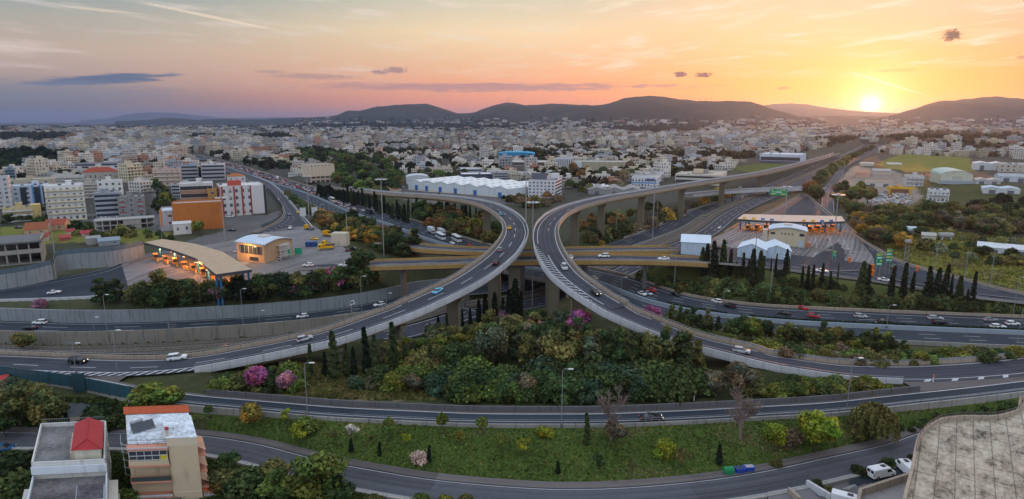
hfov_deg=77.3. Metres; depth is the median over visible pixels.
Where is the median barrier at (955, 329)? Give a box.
[198,158,1023,333]
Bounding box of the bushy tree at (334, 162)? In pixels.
[331,160,337,168]
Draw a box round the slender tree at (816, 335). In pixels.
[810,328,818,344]
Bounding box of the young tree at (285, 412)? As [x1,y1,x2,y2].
[280,408,290,425]
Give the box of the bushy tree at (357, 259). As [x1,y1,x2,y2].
[345,248,376,272]
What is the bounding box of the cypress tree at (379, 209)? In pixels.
[377,200,381,213]
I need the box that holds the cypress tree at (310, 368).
[307,343,313,375]
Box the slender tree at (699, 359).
[691,339,705,368]
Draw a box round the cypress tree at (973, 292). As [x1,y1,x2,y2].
[970,271,977,299]
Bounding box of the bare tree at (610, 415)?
[595,384,631,440]
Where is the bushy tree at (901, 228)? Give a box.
[893,225,908,233]
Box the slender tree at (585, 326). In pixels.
[577,321,596,344]
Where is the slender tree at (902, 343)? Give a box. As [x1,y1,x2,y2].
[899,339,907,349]
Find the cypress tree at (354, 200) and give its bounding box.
[352,190,356,205]
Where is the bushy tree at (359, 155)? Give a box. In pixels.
[354,152,362,159]
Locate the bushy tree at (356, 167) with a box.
[350,161,365,170]
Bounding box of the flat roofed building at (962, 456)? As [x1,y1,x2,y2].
[903,393,1023,498]
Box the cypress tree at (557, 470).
[555,461,560,473]
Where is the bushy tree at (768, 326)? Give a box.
[761,320,775,338]
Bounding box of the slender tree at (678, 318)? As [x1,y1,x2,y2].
[674,306,685,324]
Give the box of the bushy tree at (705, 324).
[698,318,711,329]
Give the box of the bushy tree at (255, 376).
[242,366,268,387]
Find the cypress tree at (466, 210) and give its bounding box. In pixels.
[463,205,468,218]
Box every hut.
[19,232,49,240]
[23,221,50,233]
[45,218,70,230]
[58,234,70,241]
[65,228,74,233]
[80,229,92,236]
[84,235,100,244]
[97,236,120,246]
[172,220,191,234]
[921,232,936,239]
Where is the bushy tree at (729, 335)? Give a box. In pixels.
[724,333,736,337]
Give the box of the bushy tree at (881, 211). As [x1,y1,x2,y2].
[869,209,889,215]
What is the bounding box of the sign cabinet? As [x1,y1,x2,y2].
[71,372,86,391]
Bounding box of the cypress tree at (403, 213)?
[401,203,404,221]
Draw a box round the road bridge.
[685,187,826,201]
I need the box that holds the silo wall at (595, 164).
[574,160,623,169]
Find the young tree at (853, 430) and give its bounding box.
[850,423,875,442]
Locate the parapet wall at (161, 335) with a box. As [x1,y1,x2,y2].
[0,293,469,344]
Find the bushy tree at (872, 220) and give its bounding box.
[866,214,883,225]
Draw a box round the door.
[952,176,961,180]
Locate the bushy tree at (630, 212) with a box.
[626,208,635,216]
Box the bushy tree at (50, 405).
[23,388,70,424]
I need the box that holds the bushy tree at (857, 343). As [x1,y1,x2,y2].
[844,338,863,348]
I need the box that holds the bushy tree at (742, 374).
[725,361,759,390]
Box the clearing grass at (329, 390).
[278,362,436,399]
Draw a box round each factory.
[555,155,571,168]
[675,169,726,185]
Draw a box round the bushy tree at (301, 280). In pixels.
[289,271,308,286]
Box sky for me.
[0,0,1023,122]
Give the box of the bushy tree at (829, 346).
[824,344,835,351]
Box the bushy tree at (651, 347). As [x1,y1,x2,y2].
[637,334,676,360]
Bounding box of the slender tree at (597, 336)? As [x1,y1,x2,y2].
[594,328,606,342]
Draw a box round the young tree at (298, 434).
[288,420,306,445]
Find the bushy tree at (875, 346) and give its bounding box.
[864,333,888,352]
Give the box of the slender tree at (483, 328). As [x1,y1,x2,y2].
[475,322,497,335]
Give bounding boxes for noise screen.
[0,366,138,397]
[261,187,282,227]
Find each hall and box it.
[406,173,428,183]
[497,151,534,156]
[929,167,975,183]
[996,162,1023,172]
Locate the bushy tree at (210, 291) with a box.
[208,286,220,304]
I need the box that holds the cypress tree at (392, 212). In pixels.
[391,203,394,218]
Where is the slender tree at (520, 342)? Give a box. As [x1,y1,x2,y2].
[514,331,532,356]
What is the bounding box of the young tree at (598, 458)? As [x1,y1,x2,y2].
[590,451,607,469]
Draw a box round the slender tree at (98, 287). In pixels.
[86,277,105,304]
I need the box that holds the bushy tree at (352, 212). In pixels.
[340,208,358,218]
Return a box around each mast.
[47,202,54,252]
[168,322,176,342]
[215,197,227,252]
[302,175,310,220]
[375,178,386,255]
[520,172,531,225]
[526,201,539,304]
[650,184,658,244]
[782,186,791,214]
[831,194,845,258]
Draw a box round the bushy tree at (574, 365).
[564,360,582,374]
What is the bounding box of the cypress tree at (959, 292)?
[953,275,964,300]
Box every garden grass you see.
[0,450,367,498]
[13,396,133,426]
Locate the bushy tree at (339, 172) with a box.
[335,169,349,176]
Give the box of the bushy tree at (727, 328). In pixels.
[722,320,738,334]
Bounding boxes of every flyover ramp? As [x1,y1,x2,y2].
[0,186,528,375]
[533,152,1023,383]
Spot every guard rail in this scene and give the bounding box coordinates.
[177,388,1023,423]
[642,157,841,243]
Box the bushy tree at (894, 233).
[888,231,907,248]
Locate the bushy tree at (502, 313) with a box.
[498,310,510,317]
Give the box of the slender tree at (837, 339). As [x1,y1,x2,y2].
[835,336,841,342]
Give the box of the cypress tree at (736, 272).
[734,261,737,277]
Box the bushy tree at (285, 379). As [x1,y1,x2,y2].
[275,369,297,388]
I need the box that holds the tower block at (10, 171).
[5,166,16,177]
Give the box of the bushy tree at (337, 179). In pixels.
[333,175,344,185]
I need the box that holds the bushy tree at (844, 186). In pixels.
[834,180,851,191]
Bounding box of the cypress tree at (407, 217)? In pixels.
[406,208,409,222]
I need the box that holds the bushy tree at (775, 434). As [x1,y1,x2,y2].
[760,423,787,451]
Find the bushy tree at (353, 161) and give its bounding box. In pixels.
[349,158,359,164]
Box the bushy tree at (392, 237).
[382,230,401,255]
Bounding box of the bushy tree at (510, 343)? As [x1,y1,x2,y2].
[508,334,514,352]
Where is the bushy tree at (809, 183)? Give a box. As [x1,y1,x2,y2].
[801,180,817,195]
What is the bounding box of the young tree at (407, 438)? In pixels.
[401,434,410,446]
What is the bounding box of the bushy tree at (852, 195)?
[844,189,861,200]
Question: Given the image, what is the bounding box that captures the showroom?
[632,172,662,187]
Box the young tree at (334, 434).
[326,430,338,442]
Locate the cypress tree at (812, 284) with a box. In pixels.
[809,264,815,289]
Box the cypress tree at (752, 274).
[747,248,757,285]
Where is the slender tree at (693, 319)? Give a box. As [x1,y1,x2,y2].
[687,307,699,329]
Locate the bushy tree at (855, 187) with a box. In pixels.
[848,185,862,193]
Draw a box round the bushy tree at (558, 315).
[552,310,567,321]
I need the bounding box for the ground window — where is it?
[249,256,257,260]
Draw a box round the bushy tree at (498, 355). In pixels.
[495,342,507,362]
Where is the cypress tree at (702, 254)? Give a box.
[696,247,704,275]
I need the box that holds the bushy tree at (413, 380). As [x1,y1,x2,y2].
[401,372,423,389]
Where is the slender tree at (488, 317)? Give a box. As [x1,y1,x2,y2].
[481,309,495,325]
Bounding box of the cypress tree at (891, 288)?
[886,266,896,296]
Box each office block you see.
[93,188,120,218]
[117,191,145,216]
[179,178,212,199]
[216,180,266,215]
[528,173,561,197]
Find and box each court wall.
[787,487,801,498]
[805,480,830,498]
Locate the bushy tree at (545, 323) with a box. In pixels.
[529,319,558,337]
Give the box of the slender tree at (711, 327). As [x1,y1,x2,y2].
[708,319,713,330]
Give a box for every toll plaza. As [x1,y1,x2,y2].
[122,226,352,290]
[710,222,873,263]
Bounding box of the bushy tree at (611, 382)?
[606,378,619,395]
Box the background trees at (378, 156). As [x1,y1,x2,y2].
[0,144,1023,363]
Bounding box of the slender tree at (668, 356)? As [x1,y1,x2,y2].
[660,339,673,360]
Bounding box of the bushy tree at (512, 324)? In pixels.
[497,313,534,341]
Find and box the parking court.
[849,468,903,486]
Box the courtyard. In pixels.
[768,486,818,498]
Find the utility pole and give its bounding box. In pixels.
[903,239,911,264]
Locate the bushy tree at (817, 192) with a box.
[811,187,825,201]
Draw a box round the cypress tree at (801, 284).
[799,266,803,288]
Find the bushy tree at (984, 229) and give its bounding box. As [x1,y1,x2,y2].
[973,222,992,233]
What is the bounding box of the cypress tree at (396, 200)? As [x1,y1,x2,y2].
[395,199,397,216]
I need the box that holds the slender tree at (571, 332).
[565,328,582,352]
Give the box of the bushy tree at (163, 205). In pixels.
[156,202,168,209]
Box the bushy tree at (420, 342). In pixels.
[415,337,429,348]
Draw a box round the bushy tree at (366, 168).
[360,165,369,171]
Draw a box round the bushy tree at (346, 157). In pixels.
[341,154,354,161]
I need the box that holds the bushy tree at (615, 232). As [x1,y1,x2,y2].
[611,229,621,238]
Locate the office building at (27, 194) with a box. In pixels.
[12,181,47,204]
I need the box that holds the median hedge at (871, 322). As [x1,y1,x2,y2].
[238,169,1023,329]
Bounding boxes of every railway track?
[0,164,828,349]
[4,144,875,353]
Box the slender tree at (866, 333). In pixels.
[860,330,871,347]
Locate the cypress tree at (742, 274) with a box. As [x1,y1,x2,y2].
[740,252,745,277]
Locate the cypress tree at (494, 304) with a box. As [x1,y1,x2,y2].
[491,292,498,317]
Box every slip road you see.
[0,263,129,298]
[225,167,309,232]
[801,241,1023,299]
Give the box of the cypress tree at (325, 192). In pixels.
[324,186,327,197]
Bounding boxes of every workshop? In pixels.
[587,183,608,191]
[588,183,640,194]
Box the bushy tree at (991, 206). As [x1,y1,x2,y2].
[983,203,1001,209]
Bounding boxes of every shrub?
[0,447,33,478]
[0,466,32,498]
[30,298,46,308]
[76,401,116,421]
[97,412,125,431]
[118,482,126,490]
[118,487,140,498]
[121,282,148,304]
[132,285,151,305]
[145,286,179,307]
[150,278,172,295]
[169,279,183,297]
[173,289,189,301]
[179,281,206,304]
[190,286,208,301]
[203,376,235,393]
[204,467,241,494]
[209,278,229,295]
[212,450,241,467]
[216,287,233,299]
[217,371,235,378]
[218,463,267,498]
[228,371,248,391]
[231,283,259,301]
[246,376,272,392]
[247,272,271,293]
[250,273,289,294]
[255,289,270,300]
[257,456,290,493]
[258,373,277,393]
[266,365,276,373]
[268,271,304,296]
[270,373,286,393]
[273,288,290,298]
[276,360,300,374]
[287,275,298,292]
[287,378,309,393]
[288,285,313,297]
[289,415,323,433]
[295,369,312,379]
[304,270,325,293]
[310,210,326,220]
[326,266,344,285]
[328,279,342,289]
[334,225,345,231]
[338,216,343,222]
[338,278,358,289]
[340,226,354,232]
[341,216,360,223]
[341,222,353,225]
[343,275,357,287]
[347,375,367,390]
[349,229,363,239]
[350,264,380,284]
[353,275,364,287]
[358,217,376,223]
[362,374,382,390]
[363,228,374,241]
[363,493,386,498]
[364,363,393,386]
[365,225,380,229]
[377,347,387,362]
[378,370,407,392]
[381,225,397,232]
[384,354,404,369]
[395,364,415,375]
[398,352,416,367]
[407,348,419,356]
[408,350,444,371]
[409,450,427,466]
[410,492,429,498]
[411,364,433,380]
[419,371,451,396]
[420,322,446,345]
[420,344,435,350]
[422,217,433,225]
[423,204,433,217]
[424,364,459,389]
[426,344,457,369]
[432,212,449,225]
[433,215,447,229]
[436,324,465,341]
[436,340,471,365]
[438,493,452,498]
[440,370,460,393]
[442,212,460,219]
[443,375,472,402]
[446,218,466,235]
[450,361,465,369]
[451,379,484,404]
[453,355,493,373]
[457,370,481,385]
[459,493,472,498]
[461,361,489,381]
[462,322,483,340]
[463,338,491,363]
[465,218,482,230]
[475,367,504,390]
[477,371,512,402]
[479,230,497,243]
[485,384,503,402]
[491,221,501,229]
[491,228,501,239]
[493,381,515,403]
[496,363,513,368]
[499,364,521,375]
[504,371,522,396]
[507,381,527,403]
[512,194,527,203]
[519,352,565,372]
[519,383,546,403]
[520,362,543,372]
[529,195,542,207]
[529,368,543,385]
[535,426,555,438]
[536,369,573,405]
[540,360,565,374]
[554,358,570,364]
[563,373,595,403]
[567,356,583,362]
[572,376,604,404]
[580,352,606,372]
[595,382,616,404]
[596,358,620,377]
[602,372,627,398]
[605,211,615,223]
[609,360,624,371]
[611,223,634,232]
[618,362,639,372]
[618,365,649,396]
[618,366,645,395]
[624,378,656,402]
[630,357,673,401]
[636,370,665,401]
[643,219,657,229]
[644,305,662,316]
[648,365,673,399]
[652,437,676,460]
[655,380,668,400]
[659,358,676,374]
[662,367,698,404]
[670,207,677,215]
[670,363,697,385]
[692,365,716,396]
[740,368,768,395]
[754,382,766,395]
[755,339,781,348]
[757,288,769,298]
[763,382,790,397]
[768,457,782,468]
[770,378,791,393]
[774,346,797,357]
[782,427,803,448]
[783,341,795,346]
[784,374,801,381]
[785,344,806,358]
[785,380,806,396]
[801,376,813,386]
[809,287,828,300]
[811,376,837,391]
[811,478,823,487]
[812,377,845,394]
[819,347,836,357]
[823,485,832,491]
[829,342,841,351]
[832,381,847,396]
[840,351,854,357]
[842,353,866,365]
[850,464,871,478]
[851,376,875,395]
[852,349,868,353]
[854,374,879,388]
[863,205,874,212]
[863,351,889,367]
[877,457,896,469]
[878,296,905,308]
[880,202,898,209]
[881,348,893,355]
[887,348,903,355]
[895,212,928,225]
[902,349,927,356]
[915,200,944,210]
[915,294,935,308]
[927,297,942,306]
[928,350,938,354]
[934,345,962,357]
[951,215,973,228]
[956,300,975,310]
[958,344,987,360]
[961,209,979,215]
[967,204,985,211]
[968,299,986,309]
[969,346,1003,363]
[974,212,995,218]
[978,208,1001,213]
[989,221,1016,235]
[990,216,1007,222]
[992,348,1016,359]
[999,253,1023,264]
[999,344,1023,357]
[1007,237,1023,244]
[1012,219,1023,232]
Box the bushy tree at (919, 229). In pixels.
[913,226,929,233]
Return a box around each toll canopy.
[144,239,251,305]
[737,214,844,231]
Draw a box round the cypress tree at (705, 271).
[701,243,710,275]
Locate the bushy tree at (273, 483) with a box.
[255,467,297,498]
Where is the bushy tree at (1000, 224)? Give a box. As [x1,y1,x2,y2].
[992,221,1004,230]
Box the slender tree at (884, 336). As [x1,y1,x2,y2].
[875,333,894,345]
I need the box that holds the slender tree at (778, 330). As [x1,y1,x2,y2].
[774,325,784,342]
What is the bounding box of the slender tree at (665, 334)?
[659,329,673,354]
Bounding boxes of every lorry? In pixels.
[303,224,314,229]
[318,243,334,249]
[321,240,334,245]
[322,230,330,236]
[427,226,435,233]
[437,227,445,233]
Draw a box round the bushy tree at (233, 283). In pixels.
[225,278,245,299]
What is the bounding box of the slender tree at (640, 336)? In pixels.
[631,332,644,349]
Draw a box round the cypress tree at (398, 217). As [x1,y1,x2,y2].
[396,203,400,219]
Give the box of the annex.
[857,473,908,498]
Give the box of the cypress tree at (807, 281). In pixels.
[804,265,809,288]
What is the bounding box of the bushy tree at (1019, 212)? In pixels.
[1011,208,1023,217]
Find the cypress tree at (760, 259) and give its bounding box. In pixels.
[756,250,762,281]
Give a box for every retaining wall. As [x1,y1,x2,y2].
[0,259,53,289]
[0,295,96,301]
[14,380,1023,427]
[53,241,144,278]
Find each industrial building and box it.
[456,167,481,173]
[460,172,492,178]
[493,171,507,179]
[512,160,546,165]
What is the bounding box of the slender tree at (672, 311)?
[666,304,677,321]
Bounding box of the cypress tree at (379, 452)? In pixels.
[377,441,381,455]
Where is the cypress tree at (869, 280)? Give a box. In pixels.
[865,264,871,295]
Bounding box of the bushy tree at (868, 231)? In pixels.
[864,227,876,243]
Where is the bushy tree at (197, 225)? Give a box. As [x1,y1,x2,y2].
[190,220,204,231]
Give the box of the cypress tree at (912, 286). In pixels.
[909,271,915,291]
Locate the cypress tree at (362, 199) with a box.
[361,189,363,205]
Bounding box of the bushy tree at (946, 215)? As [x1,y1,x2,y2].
[935,210,951,221]
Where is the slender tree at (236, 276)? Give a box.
[229,274,238,289]
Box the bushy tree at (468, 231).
[464,227,472,237]
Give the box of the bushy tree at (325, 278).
[317,272,334,292]
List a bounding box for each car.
[0,443,16,451]
[22,325,37,329]
[32,319,47,324]
[47,290,60,293]
[67,355,87,363]
[166,352,187,361]
[296,313,307,317]
[296,334,312,342]
[303,262,313,266]
[373,301,384,306]
[432,287,443,293]
[492,259,499,264]
[561,262,567,269]
[590,288,600,295]
[598,253,609,257]
[637,291,646,295]
[639,412,662,421]
[646,287,655,291]
[658,256,669,259]
[670,291,680,296]
[711,298,722,303]
[723,302,736,307]
[732,345,749,354]
[777,310,791,315]
[797,305,807,309]
[807,312,819,318]
[853,312,867,317]
[877,277,889,281]
[878,318,893,322]
[927,315,943,319]
[931,318,948,324]
[982,317,998,321]
[989,323,1006,327]
[1005,320,1019,325]
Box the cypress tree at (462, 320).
[461,310,463,326]
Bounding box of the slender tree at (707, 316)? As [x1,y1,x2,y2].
[704,308,713,319]
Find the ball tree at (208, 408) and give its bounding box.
[203,404,212,414]
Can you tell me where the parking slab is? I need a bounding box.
[843,484,856,488]
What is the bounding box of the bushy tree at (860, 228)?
[855,223,869,236]
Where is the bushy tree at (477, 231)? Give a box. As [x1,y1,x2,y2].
[471,227,482,239]
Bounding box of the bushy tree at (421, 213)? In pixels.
[413,206,431,220]
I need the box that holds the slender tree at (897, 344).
[894,342,901,349]
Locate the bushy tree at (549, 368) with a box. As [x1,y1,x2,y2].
[535,366,557,374]
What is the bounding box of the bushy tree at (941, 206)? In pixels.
[936,204,949,209]
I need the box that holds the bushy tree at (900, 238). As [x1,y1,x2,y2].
[893,232,914,250]
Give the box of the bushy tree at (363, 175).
[357,171,371,180]
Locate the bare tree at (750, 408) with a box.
[724,387,764,439]
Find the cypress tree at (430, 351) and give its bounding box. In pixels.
[427,344,434,369]
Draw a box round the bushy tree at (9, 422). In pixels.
[0,406,17,434]
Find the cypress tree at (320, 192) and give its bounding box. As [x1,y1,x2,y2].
[319,185,322,196]
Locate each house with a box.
[22,417,119,498]
[40,171,57,176]
[52,171,67,174]
[82,167,118,180]
[120,405,217,498]
[143,172,152,178]
[227,173,245,181]
[288,170,301,176]
[290,166,301,171]
[387,186,400,191]
[400,165,407,172]
[411,166,422,173]
[425,164,441,172]
[467,164,484,171]
[486,168,504,172]
[509,170,521,179]
[517,169,536,177]
[559,173,571,178]
[562,177,581,187]
[580,172,596,180]
[595,171,609,178]
[600,176,620,184]
[608,166,620,171]
[624,171,639,180]
[630,172,647,175]
[643,158,656,164]
[646,171,663,180]
[671,163,683,168]
[706,160,715,168]
[713,162,734,170]
[721,157,738,163]
[724,159,736,166]
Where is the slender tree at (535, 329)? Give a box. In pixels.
[526,324,542,355]
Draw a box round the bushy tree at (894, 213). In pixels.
[886,211,898,216]
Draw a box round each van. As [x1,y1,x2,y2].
[830,488,856,498]
[866,463,895,479]
[895,458,911,472]
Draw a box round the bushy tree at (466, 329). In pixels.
[462,326,470,334]
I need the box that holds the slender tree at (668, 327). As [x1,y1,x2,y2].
[663,324,672,332]
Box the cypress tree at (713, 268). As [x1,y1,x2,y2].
[707,240,719,277]
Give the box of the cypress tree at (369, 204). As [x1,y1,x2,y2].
[368,196,370,207]
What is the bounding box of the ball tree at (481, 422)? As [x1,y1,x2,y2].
[475,416,487,435]
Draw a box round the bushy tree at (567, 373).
[561,366,582,377]
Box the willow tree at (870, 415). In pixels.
[846,401,900,442]
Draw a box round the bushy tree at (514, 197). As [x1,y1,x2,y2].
[510,193,523,200]
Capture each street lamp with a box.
[72,342,79,372]
[112,329,120,376]
[304,362,313,414]
[561,368,573,427]
[845,357,863,410]
[1012,277,1023,313]
[1016,311,1022,344]
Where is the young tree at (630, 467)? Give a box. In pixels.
[626,458,638,470]
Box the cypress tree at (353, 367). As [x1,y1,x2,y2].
[349,346,358,375]
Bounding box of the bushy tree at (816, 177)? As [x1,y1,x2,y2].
[812,175,824,182]
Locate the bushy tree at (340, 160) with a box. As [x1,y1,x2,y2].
[330,157,347,165]
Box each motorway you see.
[0,144,870,330]
[152,144,883,354]
[192,154,1023,328]
[197,158,1023,344]
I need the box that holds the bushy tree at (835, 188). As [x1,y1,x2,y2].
[831,182,841,192]
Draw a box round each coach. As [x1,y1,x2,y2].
[365,208,372,213]
[435,231,445,239]
[451,233,461,241]
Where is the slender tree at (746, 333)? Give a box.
[742,318,751,338]
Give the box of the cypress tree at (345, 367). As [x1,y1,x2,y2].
[342,343,349,376]
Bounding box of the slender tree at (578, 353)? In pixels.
[570,341,583,357]
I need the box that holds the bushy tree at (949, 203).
[941,200,954,209]
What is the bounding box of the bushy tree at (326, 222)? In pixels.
[319,218,335,229]
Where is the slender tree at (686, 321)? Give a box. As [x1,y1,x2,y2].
[683,319,691,329]
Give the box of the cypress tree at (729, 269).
[727,248,732,276]
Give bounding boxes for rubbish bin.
[723,466,734,474]
[734,466,745,472]
[743,464,755,471]
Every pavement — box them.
[1,426,921,488]
[89,376,125,380]
[903,376,1023,390]
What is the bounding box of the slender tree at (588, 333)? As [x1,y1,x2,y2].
[580,330,596,352]
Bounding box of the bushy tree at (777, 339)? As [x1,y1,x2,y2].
[769,337,780,342]
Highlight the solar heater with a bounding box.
[129,418,154,432]
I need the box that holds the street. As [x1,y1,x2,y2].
[0,432,919,498]
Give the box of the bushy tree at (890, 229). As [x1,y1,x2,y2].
[885,222,898,233]
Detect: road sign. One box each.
[300,208,305,221]
[311,207,317,215]
[769,189,787,195]
[832,250,836,261]
[875,253,882,274]
[884,249,892,274]
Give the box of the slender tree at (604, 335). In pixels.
[595,329,615,357]
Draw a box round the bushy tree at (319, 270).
[314,267,327,273]
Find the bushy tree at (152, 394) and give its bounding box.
[123,380,185,405]
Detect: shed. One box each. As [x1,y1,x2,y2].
[0,374,8,384]
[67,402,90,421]
[681,234,710,255]
[737,238,767,258]
[766,239,791,259]
[855,172,869,177]
[859,162,874,165]
[864,179,892,186]
[870,168,891,174]
[884,162,902,168]
[924,174,929,179]
[971,161,997,169]
[973,177,1000,183]
[977,241,1023,254]
[981,185,1020,193]
[994,173,1023,181]
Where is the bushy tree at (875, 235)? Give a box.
[869,227,887,245]
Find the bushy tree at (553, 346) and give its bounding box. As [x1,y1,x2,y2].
[538,327,582,361]
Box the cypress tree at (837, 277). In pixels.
[836,263,839,280]
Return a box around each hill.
[79,112,295,122]
[114,117,316,125]
[298,104,459,126]
[437,102,590,127]
[540,96,822,127]
[764,103,897,116]
[800,115,884,125]
[861,96,1023,125]
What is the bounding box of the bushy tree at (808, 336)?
[803,327,815,342]
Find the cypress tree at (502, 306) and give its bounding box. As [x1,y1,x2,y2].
[499,297,504,312]
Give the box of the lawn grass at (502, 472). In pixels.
[189,400,1006,481]
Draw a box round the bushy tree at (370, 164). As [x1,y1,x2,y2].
[359,160,372,167]
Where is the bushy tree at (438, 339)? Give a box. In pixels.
[428,334,446,345]
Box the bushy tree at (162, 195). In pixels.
[159,192,171,198]
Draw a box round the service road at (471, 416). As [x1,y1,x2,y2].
[85,376,1023,423]
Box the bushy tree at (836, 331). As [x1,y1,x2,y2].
[823,325,845,340]
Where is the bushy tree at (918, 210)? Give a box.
[913,208,924,211]
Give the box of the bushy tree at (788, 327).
[781,322,793,341]
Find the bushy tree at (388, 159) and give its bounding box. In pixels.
[379,158,391,163]
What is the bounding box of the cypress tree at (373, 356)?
[370,334,377,366]
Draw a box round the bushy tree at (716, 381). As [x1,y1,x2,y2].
[704,369,728,392]
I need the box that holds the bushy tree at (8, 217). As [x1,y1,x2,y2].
[1,213,15,223]
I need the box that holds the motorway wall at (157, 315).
[0,278,487,322]
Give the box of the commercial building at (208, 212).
[159,199,224,230]
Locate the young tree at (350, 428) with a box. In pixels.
[345,424,359,437]
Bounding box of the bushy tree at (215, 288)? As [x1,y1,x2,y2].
[209,282,226,294]
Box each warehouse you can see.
[301,163,334,182]
[408,176,527,197]
[760,152,805,163]
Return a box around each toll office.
[235,234,294,262]
[762,223,831,250]
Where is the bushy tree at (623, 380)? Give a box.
[610,372,639,398]
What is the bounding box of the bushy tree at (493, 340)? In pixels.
[472,326,508,366]
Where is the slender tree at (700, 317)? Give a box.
[696,314,702,328]
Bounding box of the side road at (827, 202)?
[821,150,877,213]
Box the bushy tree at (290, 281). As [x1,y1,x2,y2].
[288,274,303,284]
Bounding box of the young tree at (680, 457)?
[675,448,692,467]
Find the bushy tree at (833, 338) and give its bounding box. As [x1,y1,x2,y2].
[824,328,835,342]
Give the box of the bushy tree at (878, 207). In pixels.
[873,205,886,210]
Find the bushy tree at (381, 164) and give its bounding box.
[377,160,386,170]
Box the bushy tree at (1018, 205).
[1009,202,1023,209]
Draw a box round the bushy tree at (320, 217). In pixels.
[315,214,329,228]
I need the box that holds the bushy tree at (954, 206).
[947,201,966,211]
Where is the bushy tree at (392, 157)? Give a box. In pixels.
[388,155,399,160]
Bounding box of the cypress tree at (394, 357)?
[388,322,399,369]
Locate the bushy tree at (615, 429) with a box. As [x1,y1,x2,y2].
[603,420,627,441]
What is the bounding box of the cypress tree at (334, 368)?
[326,330,341,378]
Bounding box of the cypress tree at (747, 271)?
[746,259,749,277]
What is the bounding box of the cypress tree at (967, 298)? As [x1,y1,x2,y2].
[964,289,969,301]
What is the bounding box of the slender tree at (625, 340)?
[610,326,628,350]
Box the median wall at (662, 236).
[632,215,702,245]
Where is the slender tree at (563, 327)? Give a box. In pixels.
[552,321,574,340]
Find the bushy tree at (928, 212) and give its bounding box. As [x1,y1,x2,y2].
[915,210,934,216]
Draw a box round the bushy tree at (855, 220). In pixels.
[849,216,864,226]
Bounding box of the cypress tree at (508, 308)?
[505,289,512,314]
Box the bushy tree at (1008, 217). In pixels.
[1000,212,1019,220]
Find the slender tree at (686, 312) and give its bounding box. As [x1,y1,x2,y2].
[682,309,689,320]
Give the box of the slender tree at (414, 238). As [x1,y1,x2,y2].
[404,228,424,254]
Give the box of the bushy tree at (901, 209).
[895,204,914,213]
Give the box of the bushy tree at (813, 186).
[807,183,821,197]
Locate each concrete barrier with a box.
[193,153,1023,317]
[205,385,920,411]
[246,179,283,233]
[254,176,312,226]
[504,271,1023,348]
[623,156,836,238]
[715,335,1004,361]
[724,194,799,232]
[807,195,856,234]
[852,233,1023,294]
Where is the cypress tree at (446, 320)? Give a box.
[445,313,448,326]
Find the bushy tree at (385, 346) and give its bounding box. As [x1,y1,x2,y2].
[379,339,407,360]
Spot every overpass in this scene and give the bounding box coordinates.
[299,253,1023,307]
[373,242,711,294]
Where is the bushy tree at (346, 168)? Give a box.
[335,165,352,177]
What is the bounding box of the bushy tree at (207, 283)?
[199,279,214,291]
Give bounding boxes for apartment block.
[0,141,6,148]
[0,175,13,208]
[1,164,22,174]
[2,202,41,221]
[4,139,15,143]
[10,175,55,193]
[18,140,29,146]
[19,138,33,142]
[25,156,48,176]
[34,140,46,146]
[44,180,86,220]
[49,163,69,172]
[50,172,83,183]
[51,159,64,165]
[55,141,68,145]
[57,149,72,156]
[57,155,78,162]
[65,161,73,169]
[69,151,78,160]
[70,166,86,171]
[74,161,131,168]
[75,141,86,146]
[78,144,91,150]
[78,151,93,162]
[78,178,97,197]
[87,147,99,151]
[88,164,108,167]
[90,150,103,161]
[94,141,107,148]
[97,176,123,194]
[103,151,119,158]
[114,139,127,143]
[116,142,126,148]
[117,161,143,182]
[119,148,131,154]
[121,144,130,149]
[121,154,137,162]
[128,150,140,155]
[128,178,153,192]
[131,143,146,149]
[134,153,148,161]
[137,150,153,159]
[139,160,152,166]
[142,166,152,173]
[152,150,159,155]
[152,166,181,185]
[153,159,169,167]
[156,146,169,153]
[157,152,174,159]
[164,158,181,176]
[165,147,180,152]
[166,144,179,148]
[171,180,188,194]
[172,152,187,156]
[175,145,187,152]
[181,162,198,179]
[182,158,199,166]
[191,157,217,162]
[201,161,225,179]
[206,141,219,154]
[223,145,233,150]
[232,139,243,145]
[232,148,246,160]
[238,143,249,147]
[239,136,251,141]
[246,141,257,146]
[246,148,253,156]
[258,146,269,150]
[259,152,270,157]
[264,142,276,150]
[275,157,289,161]
[282,142,292,149]
[289,148,299,152]
[290,159,304,164]
[355,140,362,147]
[374,146,381,151]
[404,156,412,161]
[413,154,426,162]
[416,161,424,171]
[431,150,439,155]
[440,165,452,176]
[479,146,488,158]
[482,158,493,164]
[498,154,511,167]
[513,145,522,150]
[524,155,537,170]
[530,163,540,168]
[544,160,557,167]
[572,156,583,161]
[596,137,605,144]
[633,159,646,165]
[652,159,670,176]
[685,145,696,155]
[688,153,701,157]
[717,136,727,141]
[734,141,743,145]
[767,143,781,150]
[903,172,923,186]
[905,136,917,143]
[923,142,937,154]
[926,187,949,202]
[935,141,946,149]
[943,134,957,143]
[986,138,1003,142]
[1013,147,1023,158]
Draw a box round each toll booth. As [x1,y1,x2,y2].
[151,253,167,262]
[160,255,177,264]
[170,257,179,267]
[179,260,195,270]
[188,263,205,273]
[197,267,206,277]
[743,224,752,231]
[752,224,761,230]
[808,225,816,232]
[812,225,823,231]
[820,225,832,231]
[828,224,838,230]
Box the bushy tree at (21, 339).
[9,332,37,350]
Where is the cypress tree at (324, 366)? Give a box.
[321,351,328,375]
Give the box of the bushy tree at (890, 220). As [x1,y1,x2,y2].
[884,215,903,225]
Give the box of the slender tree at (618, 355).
[605,327,628,363]
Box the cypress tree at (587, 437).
[583,413,590,444]
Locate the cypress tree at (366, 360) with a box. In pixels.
[361,327,371,374]

